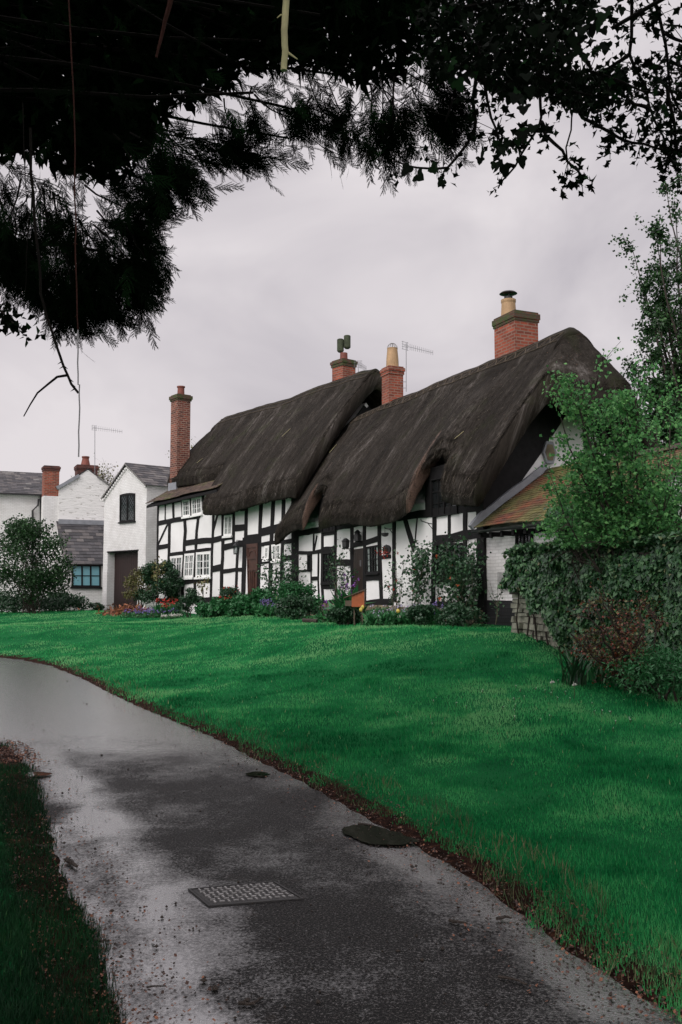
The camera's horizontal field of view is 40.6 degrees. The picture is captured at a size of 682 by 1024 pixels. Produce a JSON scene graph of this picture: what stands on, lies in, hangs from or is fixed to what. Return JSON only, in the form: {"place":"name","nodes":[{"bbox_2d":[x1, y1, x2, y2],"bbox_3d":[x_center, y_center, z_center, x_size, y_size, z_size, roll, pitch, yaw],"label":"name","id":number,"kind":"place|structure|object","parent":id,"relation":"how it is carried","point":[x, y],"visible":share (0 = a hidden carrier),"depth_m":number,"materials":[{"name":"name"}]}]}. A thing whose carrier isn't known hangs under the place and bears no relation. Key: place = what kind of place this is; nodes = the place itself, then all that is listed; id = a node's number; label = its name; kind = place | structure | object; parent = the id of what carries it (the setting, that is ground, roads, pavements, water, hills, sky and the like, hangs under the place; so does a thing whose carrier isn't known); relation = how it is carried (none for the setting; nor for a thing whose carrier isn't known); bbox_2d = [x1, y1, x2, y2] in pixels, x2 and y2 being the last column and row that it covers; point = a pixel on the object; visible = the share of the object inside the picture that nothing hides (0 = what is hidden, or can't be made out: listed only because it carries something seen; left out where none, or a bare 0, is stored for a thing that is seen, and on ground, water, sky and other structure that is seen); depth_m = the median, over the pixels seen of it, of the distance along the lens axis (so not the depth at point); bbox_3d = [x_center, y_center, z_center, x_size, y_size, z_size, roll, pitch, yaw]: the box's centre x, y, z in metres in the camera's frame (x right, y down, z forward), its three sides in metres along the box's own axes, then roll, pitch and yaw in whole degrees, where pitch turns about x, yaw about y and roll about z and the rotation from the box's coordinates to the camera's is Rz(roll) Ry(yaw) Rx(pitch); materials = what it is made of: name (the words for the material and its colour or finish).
{"place":"outdoors","nodes":[
{"label":"outdoors","id":0,"kind":"place"},
{"bbox_2d":[0,738,51,777],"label":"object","id":1,"kind":"structure","parent":0,"point":[21,757],"depth_m":8.92,"materials":[{"name":"green stone"}]},
{"bbox_2d":[0,741,129,1023],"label":"verge grass","id":2,"kind":"structure","parent":0,"point":[26,1013],"depth_m":4.11,"materials":[{"name":"green plant"}]},
{"bbox_2d":[0,658,681,1023],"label":"road","id":3,"kind":"structure","parent":0,"point":[254,841],"depth_m":4.78,"materials":[{"name":"grey asphalt"}]},
{"bbox_2d":[25,772,50,775],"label":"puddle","id":4,"kind":"object","parent":3,"relation":"on","point":[40,773],"visible":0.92,"depth_m":7.96,"materials":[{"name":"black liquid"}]},
{"bbox_2d":[64,857,77,867],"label":"fallen twig","id":5,"kind":"object","parent":3,"relation":"on","point":[70,861],"visible":1,"depth_m":5.37,"materials":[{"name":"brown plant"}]},
{"bbox_2d":[188,881,303,906],"bbox_3d":[-0.503,2.013,4.838,0.561,0.031,0.320,1,-5,-16],"label":"manhole cover","id":6,"kind":"object","parent":3,"relation":"on","point":[245,893],"visible":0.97,"depth_m":4.83,"materials":[{"name":"metal"}]},
{"bbox_2d":[238,997,263,1005],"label":"fallen twig","id":7,"kind":"object","parent":3,"relation":"on","point":[248,1003],"visible":1,"depth_m":3.55,"materials":[{"name":"brown wood"}]},
{"bbox_2d":[246,771,269,776],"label":"puddle","id":8,"kind":"object","parent":3,"relation":"on","point":[259,773],"visible":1,"depth_m":7.98,"materials":[{"name":"black liquid"}]},
{"bbox_2d":[0,662,681,1023],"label":"leaf litter","id":9,"kind":"object","parent":3,"relation":"on","point":[477,889],"visible":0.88,"depth_m":4.28,"materials":[{"name":"brown plant"}]},
{"bbox_2d":[7,666,677,1023],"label":"grit","id":10,"kind":"object","parent":3,"relation":"on","point":[215,988],"visible":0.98,"depth_m":4.19,"materials":[{"name":"grey gravel"}]},
{"bbox_2d":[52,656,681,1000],"bbox_3d":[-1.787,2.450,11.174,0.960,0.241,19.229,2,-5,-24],"label":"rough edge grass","id":11,"kind":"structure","parent":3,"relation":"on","point":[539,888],"depth_m":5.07,"materials":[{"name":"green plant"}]},
{"bbox_2d":[341,825,419,844],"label":"puddle","id":12,"kind":"object","parent":3,"relation":"on","point":[363,833],"visible":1,"depth_m":5.97,"materials":[{"name":"black liquid"}]},
{"bbox_2d":[498,975,526,984],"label":"fallen twig","id":13,"kind":"object","parent":3,"relation":"on","point":[509,978],"visible":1,"depth_m":3.77,"materials":[{"name":"brown wood"}]},
{"bbox_2d":[0,609,681,1023],"bbox_3d":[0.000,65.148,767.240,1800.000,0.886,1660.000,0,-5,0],"label":"ground","id":14,"kind":"structure","parent":0,"point":[472,863],"depth_m":9.01,"materials":[{"name":"green plant"}]},
{"bbox_2d":[0,465,60,611],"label":"long white house","id":15,"kind":"structure","parent":14,"relation":"on","point":[29,494],"depth_m":49.49,"materials":[{"name":"paint"}]},
{"bbox_2d":[0,589,72,613],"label":"shrub","id":16,"kind":"object","parent":14,"relation":"on","point":[12,604],"visible":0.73,"depth_m":41.01,"materials":[{"name":"green plant"}]},
{"bbox_2d":[0,513,78,613],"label":"bush","id":17,"kind":"object","parent":14,"relation":"on","point":[36,577],"visible":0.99,"depth_m":39.53,"materials":[{"name":"green plant"}]},
{"bbox_2d":[28,590,90,610],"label":"shrub","id":18,"kind":"object","parent":14,"relation":"on","point":[77,601],"visible":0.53,"depth_m":42.99,"materials":[{"name":"green plant"}]},
{"bbox_2d":[56,456,109,610],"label":"rubble cottage","id":19,"kind":"structure","parent":14,"relation":"on","point":[80,522],"depth_m":47.47,"materials":[{"name":"white paint"}]},
{"bbox_2d":[70,566,101,588],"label":"window","id":20,"kind":"structure","parent":19,"relation":"in","point":[88,577],"depth_m":45.21,"materials":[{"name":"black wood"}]},
{"bbox_2d":[71,460,117,483],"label":"bare tree","id":21,"kind":"object","parent":14,"relation":"on","point":[103,475],"visible":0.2,"depth_m":61.66,"materials":[{"name":"brown plant"}]},
{"bbox_2d":[88,601,104,610],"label":"shrub","id":22,"kind":"object","parent":14,"relation":"on","point":[99,605],"visible":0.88,"depth_m":43.02,"materials":[{"name":"green plant"}]},
{"bbox_2d":[78,602,153,615],"bbox_3d":[-8.739,3.910,36.393,3.139,0.774,1.643,-1,-5,11],"label":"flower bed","id":23,"kind":"object","parent":14,"relation":"on","point":[116,611],"visible":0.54,"depth_m":36.17,"materials":[{"name":"red plant"}]},
{"bbox_2d":[100,463,169,609],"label":"garage house","id":24,"kind":"structure","parent":14,"relation":"on","point":[130,531],"depth_m":42.60,"materials":[{"name":"white paint"}]},
{"bbox_2d":[114,552,137,608],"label":"garage door","id":25,"kind":"structure","parent":24,"relation":"in","point":[124,562],"depth_m":43.10,"materials":[{"name":"brown wood"}]},
{"bbox_2d":[118,493,135,523],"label":"window","id":26,"kind":"structure","parent":24,"relation":"in","point":[127,500],"depth_m":42.41,"materials":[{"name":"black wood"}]},
{"bbox_2d":[121,566,152,610],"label":"shrub","id":27,"kind":"object","parent":14,"relation":"on","point":[131,581],"visible":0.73,"depth_m":37.08,"materials":[{"name":"green plant"}]},
{"bbox_2d":[120,607,185,617],"bbox_3d":[-7.216,3.877,35.376,2.601,0.564,1.292,0,-5,0],"label":"flower patch","id":28,"kind":"object","parent":14,"relation":"on","point":[143,613],"visible":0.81,"depth_m":35.16,"materials":[{"name":"green plant"}]},
{"bbox_2d":[132,559,184,604],"bbox_3d":[-7.271,2.963,37.138,2.140,2.198,2.268,-3,-6,33],"label":"shrub","id":29,"kind":"object","parent":14,"relation":"on","point":[169,585],"visible":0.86,"depth_m":36.79,"materials":[{"name":"green plant"}]},
{"bbox_2d":[150,598,183,616],"bbox_3d":[-6.678,3.759,35.623,1.443,1.010,1.222,0,-5,0],"label":"flower patch","id":30,"kind":"object","parent":14,"relation":"on","point":[167,606],"visible":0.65,"depth_m":35.44,"materials":[{"name":"red plant"}]},
{"bbox_2d":[159,613,183,618],"bbox_3d":[-6.255,3.883,34.097,0.999,0.308,0.549,0,-5,0],"label":"flower patch","id":31,"kind":"object","parent":14,"relation":"on","point":[171,616],"visible":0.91,"depth_m":34.00,"materials":[{"name":"white plant"}]},
{"bbox_2d":[175,587,205,617],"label":"shrub","id":32,"kind":"object","parent":14,"relation":"on","point":[190,597],"visible":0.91,"depth_m":33.75,"materials":[{"name":"green plant"}]},
{"bbox_2d":[194,599,224,617],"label":"shrub","id":33,"kind":"object","parent":14,"relation":"on","point":[203,609],"visible":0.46,"depth_m":31.37,"materials":[{"name":"green plant"}]},
{"bbox_2d":[218,586,241,600],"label":"shrub","id":34,"kind":"object","parent":14,"relation":"on","point":[227,591],"visible":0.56,"depth_m":32.36,"materials":[{"name":"green plant"}]},
{"bbox_2d":[208,591,267,616],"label":"shrub","id":35,"kind":"object","parent":14,"relation":"on","point":[234,607],"visible":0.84,"depth_m":30.45,"materials":[{"name":"green plant"}]},
{"bbox_2d":[0,0,488,361],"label":"conifer tree","id":36,"kind":"object","parent":14,"relation":"on","point":[125,79],"visible":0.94,"depth_m":5.48,"materials":[{"name":"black plant"}]},
{"bbox_2d":[0,296,45,346],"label":"leafy twig","id":37,"kind":"object","parent":36,"relation":"attached to","point":[7,320],"visible":1,"depth_m":4.07,"materials":[{"name":"brown plant"}]},
{"bbox_2d":[22,102,28,291],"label":"hanging stem","id":38,"kind":"object","parent":36,"relation":"hanging from","point":[25,189],"visible":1,"depth_m":3.10,"materials":[{"name":"black plant"}]},
{"bbox_2d":[24,127,78,415],"bbox_3d":[-0.834,-0.699,2.667,0.171,0.858,0.010,0,-5,0],"label":"bramble stem","id":39,"kind":"object","parent":36,"relation":"attached to","point":[64,367],"visible":1,"depth_m":2.66,"materials":[{"name":"black plant"}]},
{"bbox_2d":[68,0,79,456],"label":"hanging stem","id":40,"kind":"object","parent":36,"relation":"hanging from","point":[75,243],"visible":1,"depth_m":2.27,"materials":[{"name":"brown plant"}]},
{"bbox_2d":[155,0,172,57],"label":"brown branch","id":41,"kind":"object","parent":36,"relation":"attached to","point":[167,11],"visible":1,"depth_m":2.94,"materials":[{"name":"brown wood"}]},
{"bbox_2d":[277,0,296,71],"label":"peeled branch","id":42,"kind":"object","parent":36,"relation":"hanging from","point":[284,31],"visible":1,"depth_m":2.51,"materials":[{"name":"beige wood"}]},
{"bbox_2d":[305,128,339,154],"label":"twig","id":43,"kind":"object","parent":36,"relation":"attached to","point":[309,133],"visible":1,"depth_m":4.15,"materials":[{"name":"black plant"}]},
{"bbox_2d":[241,587,281,606],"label":"shrub","id":44,"kind":"object","parent":14,"relation":"on","point":[258,594],"visible":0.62,"depth_m":30.60,"materials":[{"name":"green plant"}]},
{"bbox_2d":[145,335,381,613],"bbox_3d":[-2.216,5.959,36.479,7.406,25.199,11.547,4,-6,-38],"label":"thatched cottage","id":45,"kind":"structure","parent":14,"relation":"on","point":[245,476],"depth_m":34.70,"materials":[{"name":"plant"}]},
{"bbox_2d":[150,556,165,592],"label":"climbing rose","id":46,"kind":"object","parent":45,"relation":"attached to","point":[155,575],"visible":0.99,"depth_m":36.34,"materials":[{"name":"green plant"}]},
{"bbox_2d":[170,555,182,577],"bbox_3d":[-6.731,2.292,37.642,0.120,1.026,1.088,4,-6,-38],"label":"window","id":47,"kind":"structure","parent":45,"relation":"in","point":[178,559],"depth_m":37.51,"materials":[{"name":"white paint"}]},
{"bbox_2d":[181,499,190,518],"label":"window","id":48,"kind":"structure","parent":45,"relation":"in","point":[185,503],"depth_m":37.27,"materials":[{"name":"white paint"}]},
{"bbox_2d":[182,553,193,579],"bbox_3d":[-6.093,2.178,36.833,0.120,1.055,0.920,4,-6,-38],"label":"window","id":49,"kind":"structure","parent":45,"relation":"in","point":[188,571],"depth_m":36.81,"materials":[{"name":"white paint"}]},
{"bbox_2d":[190,496,202,517],"bbox_3d":[-5.721,-0.197,36.552,0.120,0.785,0.899,4,-6,-38],"label":"window","id":50,"kind":"structure","parent":45,"relation":"in","point":[196,503],"depth_m":36.56,"materials":[{"name":"white paint"}]},
{"bbox_2d":[194,575,208,596],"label":"climbing rose","id":51,"kind":"object","parent":45,"relation":"attached to","point":[202,591],"visible":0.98,"depth_m":34.29,"materials":[{"name":"green plant"}]},
{"bbox_2d":[194,552,210,578],"bbox_3d":[-5.377,2.088,35.920,0.120,1.060,1.242,4,-6,-38],"label":"window","id":52,"kind":"structure","parent":45,"relation":"in","point":[203,559],"depth_m":35.91,"materials":[{"name":"white paint"}]},
{"bbox_2d":[222,515,232,537],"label":"window","id":53,"kind":"structure","parent":45,"relation":"in","point":[227,533],"depth_m":34.58,"materials":[{"name":"white paint"}]},
{"bbox_2d":[233,540,241,554],"bbox_3d":[-3.789,1.284,33.685,0.349,0.534,0.268,-1,-5,17],"label":"wall lantern","id":54,"kind":"object","parent":45,"relation":"attached to","point":[237,545],"depth_m":33.65,"materials":[{"name":"black metal"}]},
{"bbox_2d":[246,543,257,594],"bbox_3d":[-3.183,2.144,33.142,0.075,2.014,0.751,4,-6,-38],"label":"door","id":55,"kind":"structure","parent":45,"relation":"in","point":[251,549],"depth_m":33.14,"materials":[{"name":"brown wood"}]},
{"bbox_2d":[262,545,268,561],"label":"window","id":56,"kind":"structure","parent":45,"relation":"in","point":[266,548],"depth_m":32.43,"materials":[{"name":"white paint"}]},
{"bbox_2d":[270,544,280,562],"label":"window","id":57,"kind":"structure","parent":45,"relation":"in","point":[273,547],"depth_m":31.95,"materials":[{"name":"white paint"}]},
{"bbox_2d":[255,542,308,596],"bbox_3d":[-2.023,2.047,30.683,1.109,2.084,2.661,4,-6,-38],"label":"climbing rose","id":58,"kind":"object","parent":45,"relation":"attached to","point":[288,577],"visible":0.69,"depth_m":30.66,"materials":[{"name":"green plant"}]},
{"bbox_2d":[251,598,279,616],"bbox_3d":[-2.332,3.181,29.619,1.246,0.815,0.987,0,-5,0],"label":"flower patch","id":59,"kind":"object","parent":14,"relation":"on","point":[265,610],"visible":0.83,"depth_m":29.41,"materials":[{"name":"green plant"}]},
{"bbox_2d":[269,580,326,610],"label":"shrub","id":60,"kind":"object","parent":14,"relation":"on","point":[297,589],"visible":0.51,"depth_m":27.33,"materials":[{"name":"green plant"}]},
{"bbox_2d":[274,593,322,619],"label":"shrub","id":61,"kind":"object","parent":14,"relation":"on","point":[294,608],"visible":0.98,"depth_m":25.88,"materials":[{"name":"green plant"}]},
{"bbox_2d":[314,600,334,621],"bbox_3d":[-0.373,2.743,24.440,0.798,0.840,0.656,-3,-6,30],"label":"flower patch","id":62,"kind":"object","parent":14,"relation":"on","point":[321,616],"visible":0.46,"depth_m":24.34,"materials":[{"name":"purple plant"}]},
{"bbox_2d":[324,530,357,599],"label":"climbing rose","id":63,"kind":"object","parent":14,"relation":"on","point":[336,577],"visible":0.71,"depth_m":26.88,"materials":[{"name":"green plant"}]},
{"bbox_2d":[325,605,361,625],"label":"shrub","id":64,"kind":"object","parent":14,"relation":"on","point":[339,615],"visible":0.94,"depth_m":22.80,"materials":[{"name":"green plant"}]},
{"bbox_2d":[324,573,375,624],"bbox_3d":[0.276,2.427,23.478,1.477,1.730,1.214,0,-5,0],"label":"flower patch","id":65,"kind":"object","parent":14,"relation":"on","point":[339,602],"visible":0.46,"depth_m":23.45,"materials":[{"name":"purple plant"}]},
{"bbox_2d":[344,589,366,623],"bbox_3d":[0.343,2.308,22.304,0.520,0.892,0.380,-1,-5,7],"label":"wooden box","id":66,"kind":"object","parent":14,"relation":"on","point":[358,599],"visible":0.83,"depth_m":22.18,"materials":[{"name":"orange wood"}]},
{"bbox_2d":[363,606,395,622],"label":"shrub","id":67,"kind":"object","parent":14,"relation":"on","point":[380,609],"visible":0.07,"depth_m":21.20,"materials":[{"name":"green plant"}]},
{"bbox_2d":[380,543,409,609],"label":"climbing rose","id":68,"kind":"object","parent":14,"relation":"on","point":[398,595],"visible":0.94,"depth_m":23.54,"materials":[{"name":"green plant"}]},
{"bbox_2d":[359,603,432,625],"bbox_3d":[1.301,2.360,20.380,1.868,0.690,0.974,0,-5,0],"label":"flower patch","id":69,"kind":"object","parent":14,"relation":"on","point":[391,617],"visible":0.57,"depth_m":20.18,"materials":[{"name":"green plant"}]},
{"bbox_2d":[397,610,415,624],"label":"strappy plant","id":70,"kind":"object","parent":14,"relation":"on","point":[410,620],"visible":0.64,"depth_m":19.97,"materials":[{"name":"green plant"}]},
{"bbox_2d":[400,539,440,608],"bbox_3d":[2.003,1.669,22.189,0.863,2.112,1.959,1,-5,-11],"label":"climbing rose","id":71,"kind":"object","parent":14,"relation":"on","point":[419,562],"visible":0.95,"depth_m":22.16,"materials":[{"name":"green plant"}]},
{"bbox_2d":[404,602,439,624],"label":"shrub","id":72,"kind":"object","parent":14,"relation":"on","point":[419,610],"visible":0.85,"depth_m":19.61,"materials":[{"name":"green plant"}]},
{"bbox_2d":[423,601,449,625],"bbox_3d":[2.045,2.237,19.895,0.702,0.634,0.640,-3,-5,29],"label":"flower patch","id":73,"kind":"object","parent":14,"relation":"on","point":[430,621],"visible":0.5,"depth_m":19.79,"materials":[{"name":"green plant"}]},
{"bbox_2d":[426,531,491,624],"bbox_3d":[2.580,1.492,20.603,1.124,2.151,2.534,1,-5,-15],"label":"climbing rose","id":74,"kind":"object","parent":14,"relation":"on","point":[454,580],"visible":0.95,"depth_m":20.41,"materials":[{"name":"green plant"}]},
{"bbox_2d":[433,601,489,626],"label":"shrub","id":75,"kind":"object","parent":14,"relation":"on","point":[458,614],"visible":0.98,"depth_m":19.25,"materials":[{"name":"green plant"}]},
{"bbox_2d":[272,290,659,623],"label":"thatched cottage","id":76,"kind":"structure","parent":14,"relation":"on","point":[454,455],"depth_m":23.65,"materials":[{"name":"paint"}]},
{"bbox_2d":[305,554,311,570],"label":"window","id":77,"kind":"structure","parent":76,"relation":"in","point":[308,555],"depth_m":29.98,"materials":[{"name":"black wood"}]},
{"bbox_2d":[320,551,334,584],"bbox_3d":[-0.389,1.739,28.506,0.120,1.028,1.026,2,-5,-24],"label":"window","id":78,"kind":"structure","parent":76,"relation":"in","point":[325,581],"depth_m":28.62,"materials":[{"name":"black wood"}]},
{"bbox_2d":[342,538,350,552],"bbox_3d":[0.204,0.990,26.770,0.240,0.439,0.591,-2,-5,22],"label":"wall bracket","id":79,"kind":"object","parent":76,"relation":"attached to","point":[345,543],"depth_m":26.53,"materials":[{"name":"black metal"}]},
{"bbox_2d":[354,530,360,541],"bbox_3d":[0.472,0.689,26.369,0.203,0.360,0.203,2,-5,-22],"label":"door lantern","id":80,"kind":"object","parent":76,"relation":"attached to","point":[357,536],"depth_m":26.29,"materials":[{"name":"black metal"}]},
{"bbox_2d":[353,548,362,591],"bbox_3d":[0.502,1.889,26.534,0.090,1.683,0.788,2,-5,-24],"label":"door","id":81,"kind":"structure","parent":76,"relation":"in","point":[357,553],"depth_m":26.50,"materials":[{"name":"brown wood"}]},
{"bbox_2d":[364,545,379,574],"bbox_3d":[0.881,1.342,25.678,0.120,0.834,0.855,2,-5,-24],"label":"window","id":82,"kind":"structure","parent":76,"relation":"in","point":[372,558],"depth_m":25.68,"materials":[{"name":"black wood"}]},
{"bbox_2d":[375,544,390,558],"bbox_3d":[1.183,1.068,24.876,0.471,0.403,0.552,1,-5,-16],"label":"wall planter","id":83,"kind":"object","parent":76,"relation":"attached to","point":[386,549],"visible":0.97,"depth_m":24.85,"materials":[{"name":"black metal"}]},
{"bbox_2d":[402,341,432,391],"bbox_3d":[2.396,-4.678,29.252,1.435,1.640,0.316,-4,-6,38],"label":"tv aerial","id":84,"kind":"object","parent":76,"relation":"attached to","point":[407,346],"visible":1,"depth_m":29.47,"materials":[{"name":"metal"}]},
{"bbox_2d":[432,543,462,582],"bbox_3d":[2.545,1.198,21.938,0.120,0.958,1.296,2,-5,-24],"label":"window","id":85,"kind":"structure","parent":76,"relation":"in","point":[437,545],"depth_m":22.13,"materials":[{"name":"black wood"}]},
{"bbox_2d":[465,541,482,623],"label":"climbing rose","id":86,"kind":"object","parent":14,"relation":"on","point":[475,592],"visible":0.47,"depth_m":20.37,"materials":[{"name":"green plant"}]},
{"bbox_2d":[485,582,504,624],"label":"climbing rose","id":87,"kind":"object","parent":14,"relation":"on","point":[497,605],"visible":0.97,"depth_m":19.32,"materials":[{"name":"green plant"}]},
{"bbox_2d":[385,0,681,199],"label":"overhanging tree","id":88,"kind":"object","parent":14,"relation":"on","point":[568,85],"visible":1,"depth_m":4.27,"materials":[{"name":"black plant"}]},
{"bbox_2d":[395,679,681,733],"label":"daisy patch","id":89,"kind":"object","parent":14,"relation":"on","point":[549,714],"visible":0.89,"depth_m":10.35,"materials":[{"name":"white plant"}]},
{"bbox_2d":[540,639,607,685],"bbox_3d":[3.018,1.867,11.722,1.079,0.663,1.118,4,-6,-40],"label":"strappy plant","id":90,"kind":"object","parent":14,"relation":"on","point":[576,672],"visible":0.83,"depth_m":11.63,"materials":[{"name":"green plant"}]},
{"bbox_2d":[468,443,681,625],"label":"tiled annex","id":91,"kind":"object","parent":14,"relation":"on","point":[529,502],"visible":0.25,"depth_m":19.95,"materials":[{"name":"white paint"}]},
{"bbox_2d":[515,528,533,544],"bbox_3d":[3.789,0.653,19.181,0.120,0.626,0.621,2,-5,-24],"label":"window","id":92,"kind":"structure","parent":91,"relation":"in","point":[526,538],"depth_m":19.16,"materials":[{"name":"black wood"}]},
{"bbox_2d":[543,502,626,540],"bbox_3d":[4.537,1.199,16.796,0.699,2.766,2.370,2,-5,-24],"label":"ivy mass","id":93,"kind":"object","parent":91,"relation":"attached to","point":[553,512],"visible":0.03,"depth_m":17.39,"materials":[{"name":"green plant"}]},
{"bbox_2d":[511,594,668,648],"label":"stone wall","id":94,"kind":"structure","parent":14,"relation":"on","point":[522,618],"depth_m":16.45,"materials":[{"name":"grey stone"}]},
{"bbox_2d":[497,530,681,678],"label":"ivy hedge","id":95,"kind":"object","parent":94,"relation":"on","point":[651,563],"visible":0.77,"depth_m":13.75,"materials":[{"name":"green plant"}]},
{"bbox_2d":[583,647,610,683],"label":"strappy plant","id":96,"kind":"object","parent":14,"relation":"on","point":[592,672],"visible":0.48,"depth_m":12.06,"materials":[{"name":"green plant"}]},
{"bbox_2d":[515,337,681,644],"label":"hawthorn tree","id":97,"kind":"object","parent":14,"relation":"on","point":[605,519],"visible":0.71,"depth_m":13.81,"materials":[{"name":"green plant"}]},
{"bbox_2d":[561,578,670,692],"bbox_3d":[3.437,1.540,11.403,1.203,1.490,1.440,-3,-6,32],"label":"red shrub","id":98,"kind":"object","parent":14,"relation":"on","point":[628,646],"visible":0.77,"depth_m":11.21,"materials":[{"name":"brown plant"}]},
{"bbox_2d":[598,618,634,683],"bbox_3d":[3.613,1.817,12.066,0.645,0.866,0.666,0,-5,0],"label":"strappy plant","id":99,"kind":"object","parent":14,"relation":"on","point":[611,680],"visible":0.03,"depth_m":12.04,"materials":[{"name":"green plant"}]},
{"bbox_2d":[600,639,681,706],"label":"fern clump","id":100,"kind":"object","parent":14,"relation":"on","point":[660,668],"visible":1,"depth_m":10.56,"materials":[{"name":"green plant"}]},
{"bbox_2d":[606,653,681,695],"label":"fern clump","id":101,"kind":"object","parent":14,"relation":"on","point":[655,685],"visible":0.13,"depth_m":11.16,"materials":[{"name":"green plant"}]},
{"bbox_2d":[608,159,681,445],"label":"tall tree","id":102,"kind":"object","parent":14,"relation":"on","point":[666,322],"visible":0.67,"depth_m":24.92,"materials":[{"name":"green plant"}]},
{"bbox_2d":[0,0,681,484],"label":"sky","id":103,"kind":"structure","parent":0,"point":[266,289],"materials":[{"name":"grey"}]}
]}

